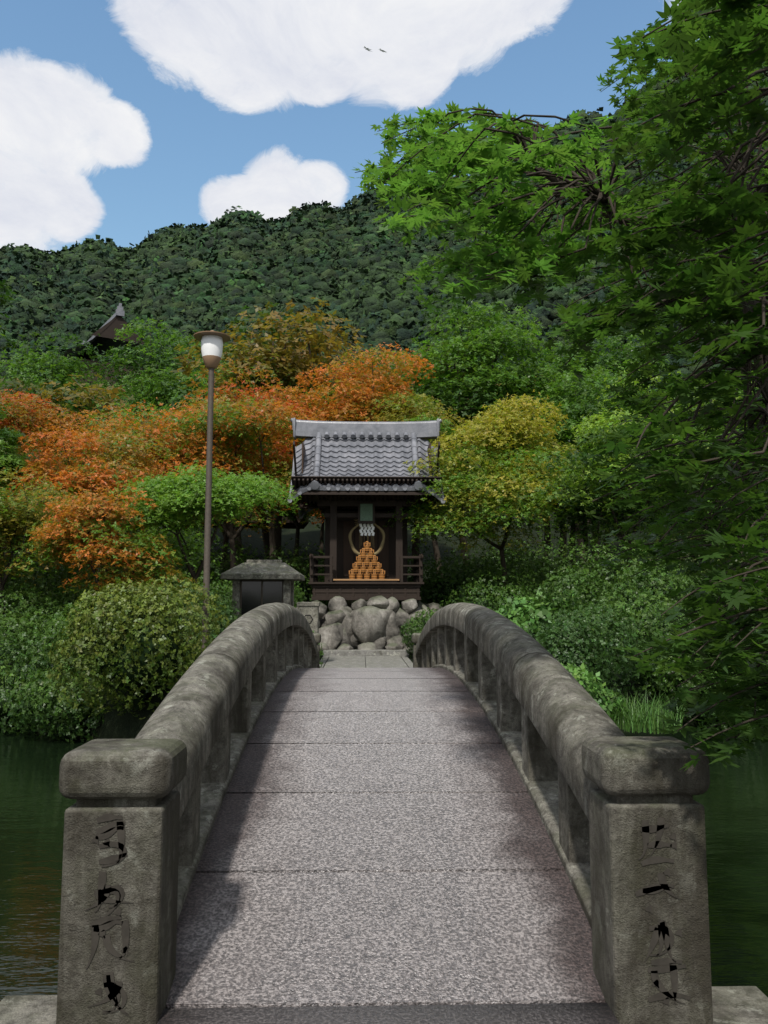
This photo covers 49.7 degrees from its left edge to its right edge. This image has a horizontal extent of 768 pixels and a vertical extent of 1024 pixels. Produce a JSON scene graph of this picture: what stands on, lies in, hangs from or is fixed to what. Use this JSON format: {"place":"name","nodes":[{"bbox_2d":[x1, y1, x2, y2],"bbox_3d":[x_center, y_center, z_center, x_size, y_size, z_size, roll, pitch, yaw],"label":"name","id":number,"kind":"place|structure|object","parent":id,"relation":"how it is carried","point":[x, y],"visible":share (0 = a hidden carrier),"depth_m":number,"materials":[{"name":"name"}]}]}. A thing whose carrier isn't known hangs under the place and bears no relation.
{"place":"outdoors","nodes":[
{"label":"outdoors","id":0,"kind":"place"},
{"bbox_2d":[0,0,709,253],"label":"sky","id":1,"kind":"structure","parent":0,"point":[121,121],"materials":[{"name":"blue"}]},
{"bbox_2d":[320,649,412,667],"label":"island path","id":2,"kind":"structure","parent":0,"point":[381,658],"depth_m":20.81,"materials":[{"name":"stone"}]},
{"bbox_2d":[0,724,767,1000],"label":"pond water","id":3,"kind":"structure","parent":0,"point":[35,803],"depth_m":6.97,"materials":[{"name":"green liquid"}]},
{"bbox_2d":[56,633,712,1023],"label":"bridge posts","id":4,"kind":"object","parent":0,"point":[650,921],"visible":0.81,"depth_m":2.94,"materials":[{"name":"grey stone"}]},
{"bbox_2d":[1,184,767,741],"bbox_3d":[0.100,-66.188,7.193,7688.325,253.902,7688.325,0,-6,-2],"label":"ground","id":5,"kind":"structure","parent":0,"point":[123,726],"depth_m":73.77,"materials":[{"name":"green plant"}]},
{"bbox_2d":[0,279,18,356],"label":"tree","id":6,"kind":"object","parent":5,"relation":"on","point":[4,300],"visible":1,"depth_m":21.89,"materials":[{"name":"green plant"}]},
{"bbox_2d":[0,377,36,496],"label":"tree","id":7,"kind":"object","parent":5,"relation":"on","point":[10,440],"visible":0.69,"depth_m":21.36,"materials":[{"name":"green plant"}]},
{"bbox_2d":[0,551,37,605],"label":"shrub","id":8,"kind":"object","parent":5,"relation":"on","point":[6,584],"visible":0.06,"depth_m":25.82,"materials":[{"name":"green plant"}]},
{"bbox_2d":[1,392,49,488],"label":"maple","id":9,"kind":"object","parent":5,"relation":"on","point":[24,433],"visible":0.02,"depth_m":29.72,"materials":[{"name":"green plant"}]},
{"bbox_2d":[0,664,51,734],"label":"shrub","id":10,"kind":"object","parent":5,"relation":"on","point":[6,686],"visible":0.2,"depth_m":13.88,"materials":[{"name":"green plant"}]},
{"bbox_2d":[0,607,67,681],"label":"shrub","id":11,"kind":"object","parent":5,"relation":"on","point":[9,625],"visible":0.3,"depth_m":16.03,"materials":[{"name":"green plant"}]},
{"bbox_2d":[0,466,102,627],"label":"maple","id":12,"kind":"object","parent":5,"relation":"on","point":[18,515],"visible":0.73,"depth_m":18.34,"materials":[{"name":"green plant"}]},
{"bbox_2d":[0,542,108,593],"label":"hedge","id":13,"kind":"object","parent":5,"relation":"on","point":[37,566],"visible":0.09,"depth_m":30.86,"materials":[{"name":"green plant"}]},
{"bbox_2d":[4,666,106,743],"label":"shrub","id":14,"kind":"object","parent":5,"relation":"on","point":[53,713],"visible":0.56,"depth_m":12.80,"materials":[{"name":"green plant"}]},
{"bbox_2d":[1,559,111,648],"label":"shrub","id":15,"kind":"object","parent":5,"relation":"on","point":[44,582],"visible":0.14,"depth_m":23.31,"materials":[{"name":"green plant"}]},
{"bbox_2d":[0,388,118,596],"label":"maple","id":16,"kind":"object","parent":5,"relation":"on","point":[16,412],"visible":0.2,"depth_m":27.11,"materials":[{"name":"orange plant"}]},
{"bbox_2d":[0,327,123,579],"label":"tree","id":17,"kind":"object","parent":5,"relation":"on","point":[46,371],"visible":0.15,"depth_m":46.08,"materials":[{"name":"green plant"}]},
{"bbox_2d":[0,580,136,646],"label":"shrub","id":18,"kind":"object","parent":5,"relation":"on","point":[57,600],"visible":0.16,"depth_m":18.20,"materials":[{"name":"green plant"}]},
{"bbox_2d":[0,373,144,564],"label":"tree","id":19,"kind":"object","parent":5,"relation":"on","point":[55,393],"visible":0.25,"depth_m":38.55,"materials":[{"name":"green plant"}]},
{"bbox_2d":[3,422,178,580],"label":"maple","id":20,"kind":"object","parent":5,"relation":"on","point":[84,479],"visible":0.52,"depth_m":21.32,"materials":[{"name":"orange plant"}]},
{"bbox_2d":[0,597,188,689],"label":"shrub","id":21,"kind":"object","parent":5,"relation":"on","point":[47,639],"visible":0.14,"depth_m":14.37,"materials":[{"name":"green plant"}]},
{"bbox_2d":[54,303,163,394],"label":"temple hall","id":22,"kind":"structure","parent":5,"relation":"on","point":[107,333],"depth_m":112.94,"materials":[{"name":"tile"}]},
{"bbox_2d":[25,479,195,603],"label":"maple","id":23,"kind":"object","parent":5,"relation":"on","point":[77,532],"visible":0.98,"depth_m":16.49,"materials":[{"name":"orange plant"}]},
{"bbox_2d":[76,371,160,571],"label":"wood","id":24,"kind":"object","parent":5,"relation":"on","point":[120,393],"visible":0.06,"depth_m":61.03,"materials":[{"name":"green plant"}]},
{"bbox_2d":[86,381,151,570],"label":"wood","id":25,"kind":"object","parent":5,"relation":"on","point":[125,401],"visible":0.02,"depth_m":61.19,"materials":[{"name":"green plant"}]},
{"bbox_2d":[0,392,249,577],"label":"maple","id":26,"kind":"object","parent":5,"relation":"on","point":[145,428],"visible":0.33,"depth_m":26.04,"materials":[{"name":"orange plant"}]},
{"bbox_2d":[46,574,230,719],"bbox_3d":[-3.480,1.954,12.101,2.686,2.093,2.294,0,-6,-2],"label":"shrub","id":27,"kind":"object","parent":5,"relation":"on","point":[138,650],"visible":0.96,"depth_m":11.57,"materials":[{"name":"green plant"}]},
{"bbox_2d":[65,581,241,665],"bbox_3d":[-4.380,2.415,16.225,3.603,2.174,2.549,3,-7,-22],"label":"shrub","id":28,"kind":"object","parent":5,"relation":"on","point":[229,610],"visible":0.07,"depth_m":16.31,"materials":[{"name":"green plant"}]},
{"bbox_2d":[60,532,256,596],"bbox_3d":[-8.710,3.497,32.364,8.276,5.816,4.891,0,-6,-2],"label":"hedge","id":29,"kind":"object","parent":5,"relation":"on","point":[195,566],"visible":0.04,"depth_m":32.52,"materials":[{"name":"green plant"}]},
{"bbox_2d":[124,570,202,599],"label":"shrub","id":30,"kind":"object","parent":5,"relation":"on","point":[180,579],"visible":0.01,"depth_m":22.82,"materials":[{"name":"green plant"}]},
{"bbox_2d":[93,317,261,569],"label":"tree","id":31,"kind":"object","parent":5,"relation":"on","point":[161,385],"visible":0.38,"depth_m":45.87,"materials":[{"name":"green plant"}]},
{"bbox_2d":[159,357,204,542],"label":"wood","id":32,"kind":"object","parent":5,"relation":"on","point":[190,401],"depth_m":74.69,"materials":[{"name":"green plant"}]},
{"bbox_2d":[192,526,198,563],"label":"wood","id":33,"kind":"object","parent":5,"relation":"on","point":[195,538],"depth_m":72.39,"materials":[{"name":"brown plant"}]},
{"bbox_2d":[99,460,300,593],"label":"maple","id":34,"kind":"object","parent":5,"relation":"on","point":[173,495],"visible":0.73,"depth_m":17.80,"materials":[{"name":"green plant"}]},
{"bbox_2d":[193,330,230,652],"bbox_3d":[-2.590,0.155,12.187,0.560,5.825,0.560,0,-6,-2],"label":"garden lamp","id":35,"kind":"object","parent":5,"relation":"on","point":[212,341],"visible":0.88,"depth_m":12.29,"materials":[{"name":"brown"}]},
{"bbox_2d":[148,352,297,564],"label":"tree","id":36,"kind":"object","parent":5,"relation":"on","point":[174,399],"visible":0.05,"depth_m":40.41,"materials":[{"name":"orange plant"}]},
{"bbox_2d":[124,390,323,596],"bbox_3d":[-4.825,0.153,27.807,8.225,8.645,5.903,-3,-7,24],"label":"maple","id":37,"kind":"object","parent":5,"relation":"on","point":[235,429],"visible":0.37,"depth_m":27.31,"materials":[{"name":"orange plant"}]},
{"bbox_2d":[152,355,313,586],"bbox_3d":[-5.918,-0.481,32.127,7.275,10.823,7.594,0,-6,-2],"label":"maple","id":38,"kind":"object","parent":5,"relation":"on","point":[283,455],"visible":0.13,"depth_m":31.54,"materials":[{"name":"orange plant"}]},
{"bbox_2d":[174,571,296,627],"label":"shrub","id":39,"kind":"object","parent":5,"relation":"on","point":[227,592],"visible":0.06,"depth_m":21.61,"materials":[{"name":"green plant"}]},
{"bbox_2d":[197,340,275,558],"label":"tree","id":40,"kind":"object","parent":5,"relation":"on","point":[265,536],"visible":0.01,"depth_m":51.60,"materials":[{"name":"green plant"}]},
{"bbox_2d":[172,505,308,528],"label":"shrub","id":41,"kind":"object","parent":5,"relation":"on","point":[288,524],"depth_m":77.02,"materials":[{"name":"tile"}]},
{"bbox_2d":[187,543,329,611],"bbox_3d":[-3.999,3.108,29.236,6.330,4.266,3.956,0,-6,-2],"label":"shrub","id":42,"kind":"object","parent":5,"relation":"on","point":[304,587],"visible":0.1,"depth_m":28.99,"materials":[{"name":"green plant"}]},
{"bbox_2d":[189,362,332,559],"bbox_3d":[-5.801,-0.939,39.047,8.740,12.707,9.675,0,-6,-2],"label":"tree","id":43,"kind":"object","parent":5,"relation":"on","point":[271,534],"visible":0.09,"depth_m":38.14,"materials":[{"name":"orange plant"}]},
{"bbox_2d":[220,560,304,620],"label":"stone candle house","id":44,"kind":"structure","parent":5,"relation":"on","point":[256,583],"depth_m":19.69,"materials":[{"name":"grey stone"}]},
{"bbox_2d":[228,583,306,607],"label":"shrub","id":45,"kind":"object","parent":5,"relation":"on","point":[299,596],"visible":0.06,"depth_m":24.42,"materials":[{"name":"green plant"}]},
{"bbox_2d":[171,297,395,559],"bbox_3d":[-3.769,-2.455,39.207,9.951,15.948,12.667,-2,-7,20],"label":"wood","id":46,"kind":"object","parent":5,"relation":"on","point":[314,341],"visible":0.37,"depth_m":37.66,"materials":[{"name":"orange plant"}]},
{"bbox_2d":[253,450,323,561],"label":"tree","id":47,"kind":"object","parent":5,"relation":"on","point":[297,524],"visible":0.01,"depth_m":59.24,"materials":[{"name":"brown plant"}]},
{"bbox_2d":[283,511,324,580],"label":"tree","id":48,"kind":"object","parent":5,"relation":"on","point":[321,545],"depth_m":66.40,"materials":[{"name":"brown plant"}]},
{"bbox_2d":[254,537,354,610],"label":"hedge","id":49,"kind":"object","parent":5,"relation":"on","point":[278,553],"visible":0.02,"depth_m":33.40,"materials":[{"name":"green plant"}]},
{"bbox_2d":[297,602,319,644],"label":"stone pillar","id":50,"kind":"structure","parent":5,"relation":"on","point":[309,611],"depth_m":19.18,"materials":[{"name":"grey stone"}]},
{"bbox_2d":[312,631,324,667],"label":"grass","id":51,"kind":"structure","parent":5,"relation":"on","point":[321,654],"depth_m":15.12,"materials":[{"name":"green plant"}]},
{"bbox_2d":[247,340,449,524],"bbox_3d":[-1.542,-0.898,32.203,9.004,11.960,8.400,0,-6,-2],"label":"maple","id":52,"kind":"object","parent":5,"relation":"on","point":[352,409],"visible":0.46,"depth_m":32.15,"materials":[{"name":"orange plant"}]},
{"bbox_2d":[296,596,442,654],"bbox_3d":[-0.592,3.467,25.096,5.186,1.841,5.362,0,-6,-2],"label":"rockery","id":53,"kind":"object","parent":5,"relation":"on","point":[375,623],"visible":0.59,"depth_m":23.07,"materials":[{"name":"grey stone"}]},
{"bbox_2d":[291,441,441,599],"bbox_3d":[-0.552,0.382,25.603,4.300,4.670,4.341,0,-6,-2],"label":"shrine","id":54,"kind":"object","parent":53,"relation":"on","point":[339,509],"visible":0.91,"depth_m":24.45,"materials":[{"name":"brown wood"}]},
{"bbox_2d":[332,501,399,581],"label":"shrine fittings","id":55,"kind":"object","parent":54,"relation":"in","point":[366,511],"visible":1,"depth_m":24.19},
{"bbox_2d":[287,418,445,517],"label":"shrine roof","id":56,"kind":"structure","parent":54,"relation":"on","point":[339,448],"depth_m":25.31,"materials":[{"name":"grey tile"}]},
{"bbox_2d":[0,62,767,418],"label":"hill forest","id":57,"kind":"object","parent":5,"relation":"on","point":[352,262],"visible":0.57,"depth_m":182.65,"materials":[{"name":"green plant"}]},
{"bbox_2d":[0,603,767,1023],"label":"bridge rails","id":58,"kind":"object","parent":5,"relation":"on","point":[544,711],"visible":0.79,"depth_m":4.66,"materials":[{"name":"grey stone"}]},
{"bbox_2d":[157,668,619,1023],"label":"bridge deck","id":59,"kind":"structure","parent":5,"relation":"on","point":[436,887],"depth_m":3.79,"materials":[{"name":"grey stone"}]},
{"bbox_2d":[326,540,453,608],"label":"hedge","id":60,"kind":"object","parent":5,"relation":"on","point":[409,579],"visible":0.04,"depth_m":32.58,"materials":[{"name":"green plant"}]},
{"bbox_2d":[290,343,497,451],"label":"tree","id":61,"kind":"object","parent":5,"relation":"on","point":[420,355],"visible":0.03,"depth_m":39.05,"materials":[{"name":"green plant"}]},
{"bbox_2d":[364,388,467,577],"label":"maple","id":62,"kind":"object","parent":5,"relation":"on","point":[401,416],"visible":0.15,"depth_m":30.04,"materials":[{"name":"green plant"}]},
{"bbox_2d":[399,607,437,656],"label":"shrub","id":63,"kind":"object","parent":5,"relation":"on","point":[413,627],"visible":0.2,"depth_m":21.52,"materials":[{"name":"green plant"}]},
{"bbox_2d":[334,350,511,576],"bbox_3d":[1.417,-1.321,39.980,8.499,14.699,11.199,4,-7,-33],"label":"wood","id":64,"kind":"object","parent":5,"relation":"on","point":[415,546],"visible":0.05,"depth_m":38.30,"materials":[{"name":"green plant"}]},
{"bbox_2d":[381,362,474,526],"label":"tree","id":65,"kind":"object","parent":5,"relation":"on","point":[444,496],"depth_m":47.18,"materials":[{"name":"green plant"}]},
{"bbox_2d":[420,553,502,606],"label":"shrub","id":66,"kind":"object","parent":5,"relation":"on","point":[439,592],"visible":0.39,"depth_m":26.78,"materials":[{"name":"green plant"}]},
{"bbox_2d":[358,298,566,563],"bbox_3d":[2.899,-2.397,37.362,10.740,15.890,8.802,-2,-7,19],"label":"tree","id":67,"kind":"object","parent":5,"relation":"on","point":[492,341],"visible":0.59,"depth_m":36.42,"materials":[{"name":"green plant"}]},
{"bbox_2d":[383,389,579,593],"bbox_3d":[3.816,-0.033,25.333,6.844,7.672,5.552,5,-8,-36],"label":"maple","id":68,"kind":"object","parent":5,"relation":"on","point":[501,431],"visible":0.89,"depth_m":24.57,"materials":[{"name":"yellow plant"}]},
{"bbox_2d":[439,565,538,610],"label":"shrub","id":69,"kind":"object","parent":5,"relation":"on","point":[493,600],"visible":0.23,"depth_m":23.31,"materials":[{"name":"green plant"}]},
{"bbox_2d":[428,537,588,599],"bbox_3d":[4.645,3.390,27.764,6.420,5.025,4.496,0,-6,-2],"label":"hedge","id":70,"kind":"object","parent":5,"relation":"on","point":[521,561],"visible":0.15,"depth_m":27.27,"materials":[{"name":"green plant"}]},
{"bbox_2d":[487,607,537,641],"bbox_3d":[2.438,2.963,18.566,2.163,1.675,2.413,0,-6,-2],"label":"broadleaf","id":71,"kind":"object","parent":5,"relation":"on","point":[520,623],"visible":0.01,"depth_m":17.96,"materials":[{"name":"green plant"}]},
{"bbox_2d":[474,371,565,576],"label":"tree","id":72,"kind":"object","parent":5,"relation":"on","point":[547,541],"depth_m":56.25,"materials":[{"name":"green plant"}]},
{"bbox_2d":[494,590,592,636],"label":"shrub","id":73,"kind":"object","parent":5,"relation":"on","point":[517,608],"visible":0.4,"depth_m":19.47,"materials":[{"name":"green plant"}]},
{"bbox_2d":[470,532,625,587],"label":"hedge","id":74,"kind":"object","parent":5,"relation":"on","point":[573,554],"visible":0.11,"depth_m":32.28,"materials":[{"name":"green plant"}]},
{"bbox_2d":[351,0,767,770],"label":"maple","id":75,"kind":"object","parent":5,"relation":"on","point":[723,276],"visible":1,"depth_m":3.52,"materials":[{"name":"green plant"}]},
{"bbox_2d":[469,356,650,571],"bbox_3d":[7.465,-0.988,34.956,7.984,12.261,9.008,0,-6,-2],"label":"tree","id":76,"kind":"object","parent":5,"relation":"on","point":[573,409],"visible":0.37,"depth_m":34.13,"materials":[{"name":"green plant"}]},
{"bbox_2d":[512,558,613,606],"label":"shrub","id":77,"kind":"object","parent":5,"relation":"on","point":[535,588],"visible":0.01,"depth_m":23.87,"materials":[{"name":"green plant"}]},
{"bbox_2d":[535,493,611,572],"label":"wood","id":78,"kind":"object","parent":5,"relation":"on","point":[572,545],"visible":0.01,"depth_m":54.68,"materials":[{"name":"brown plant"}]},
{"bbox_2d":[501,330,647,566],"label":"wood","id":79,"kind":"object","parent":5,"relation":"on","point":[562,360],"visible":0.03,"depth_m":44.60,"materials":[{"name":"green plant"}]},
{"bbox_2d":[518,601,648,706],"bbox_3d":[3.193,2.665,14.594,2.788,2.176,2.764,0,-6,-2],"label":"shrub","id":80,"kind":"object","parent":5,"relation":"on","point":[579,645],"visible":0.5,"depth_m":13.80,"materials":[{"name":"green plant"}]},
{"bbox_2d":[531,409,639,581],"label":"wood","id":81,"kind":"object","parent":5,"relation":"on","point":[585,534],"depth_m":54.55,"materials":[{"name":"brown plant"}]},
{"bbox_2d":[533,348,652,523],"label":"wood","id":82,"kind":"object","parent":5,"relation":"on","point":[588,381],"depth_m":79.70,"materials":[{"name":"green plant"}]},
{"bbox_2d":[513,329,674,574],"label":"tree","id":83,"kind":"object","parent":5,"relation":"on","point":[608,361],"visible":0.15,"depth_m":41.87,"materials":[{"name":"green plant"}]},
{"bbox_2d":[561,662,629,721],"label":"bush","id":84,"kind":"object","parent":5,"relation":"on","point":[591,686],"visible":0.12,"depth_m":12.92,"materials":[{"name":"green plant"}]},
{"bbox_2d":[563,556,647,597],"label":"shrub","id":85,"kind":"object","parent":5,"relation":"on","point":[609,574],"visible":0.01,"depth_m":26.68,"materials":[{"name":"green plant"}]},
{"bbox_2d":[510,407,723,568],"bbox_3d":[6.227,0.467,23.102,5.772,6.674,6.708,0,-6,-2],"label":"maple","id":86,"kind":"object","parent":5,"relation":"on","point":[578,503],"visible":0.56,"depth_m":22.52,"materials":[{"name":"green plant"}]},
{"bbox_2d":[601,496,657,576],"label":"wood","id":87,"kind":"object","parent":5,"relation":"on","point":[606,550],"depth_m":63.04,"materials":[{"name":"brown plant"}]},
{"bbox_2d":[535,541,728,664],"bbox_3d":[5.608,2.236,18.604,4.148,3.303,3.350,0,-6,-2],"label":"shrub","id":88,"kind":"object","parent":5,"relation":"on","point":[668,581],"visible":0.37,"depth_m":18.45,"materials":[{"name":"green plant"}]},
{"bbox_2d":[604,687,687,733],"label":"sedge","id":89,"kind":"object","parent":5,"relation":"on","point":[640,719],"visible":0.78,"depth_m":12.71,"materials":[{"name":"green plant"}]},
{"bbox_2d":[576,587,750,696],"bbox_3d":[5.219,2.526,15.103,3.675,2.326,2.502,4,-8,-35],"label":"shrub","id":90,"kind":"object","parent":5,"relation":"on","point":[650,621],"visible":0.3,"depth_m":14.71,"materials":[{"name":"green plant"}]},
{"bbox_2d":[599,553,759,590],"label":"hedge","id":91,"kind":"object","parent":5,"relation":"on","point":[665,563],"visible":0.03,"depth_m":26.33,"materials":[{"name":"green plant"}]},
{"bbox_2d":[593,370,767,564],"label":"tree","id":92,"kind":"object","parent":5,"relation":"on","point":[678,404],"visible":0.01,"depth_m":30.55,"materials":[{"name":"green plant"}]},
{"bbox_2d":[650,373,721,538],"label":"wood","id":93,"kind":"object","parent":5,"relation":"on","point":[672,411],"depth_m":70.78,"materials":[{"name":"green plant"}]},
{"bbox_2d":[666,395,711,528],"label":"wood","id":94,"kind":"object","parent":5,"relation":"on","point":[687,413],"depth_m":68.75,"materials":[{"name":"green plant"}]},
{"bbox_2d":[624,522,759,573],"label":"hedge","id":95,"kind":"object","parent":5,"relation":"on","point":[677,541],"visible":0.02,"depth_m":30.91,"materials":[{"name":"green plant"}]},
{"bbox_2d":[618,648,767,732],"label":"shrub","id":96,"kind":"object","parent":5,"relation":"on","point":[690,684],"visible":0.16,"depth_m":14.30,"materials":[{"name":"green plant"}]},
{"bbox_2d":[625,426,767,570],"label":"maple","id":97,"kind":"object","parent":5,"relation":"on","point":[693,519],"visible":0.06,"depth_m":26.39,"materials":[{"name":"green plant"}]},
{"bbox_2d":[627,530,767,610],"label":"shrub","id":98,"kind":"object","parent":5,"relation":"on","point":[693,560],"visible":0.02,"depth_m":20.04,"materials":[{"name":"green plant"}]},
{"bbox_2d":[686,370,760,553],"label":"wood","id":99,"kind":"object","parent":5,"relation":"on","point":[714,481],"depth_m":49.31,"materials":[{"name":"green plant"}]},
{"bbox_2d":[688,602,765,663],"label":"shrub","id":100,"kind":"object","parent":5,"relation":"on","point":[758,631],"depth_m":15.91,"materials":[{"name":"green plant"}]},
{"bbox_2d":[735,312,766,430],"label":"tree","id":101,"kind":"object","parent":5,"relation":"on","point":[742,390],"visible":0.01,"depth_m":20.89,"materials":[{"name":"green plant"}]}
]}

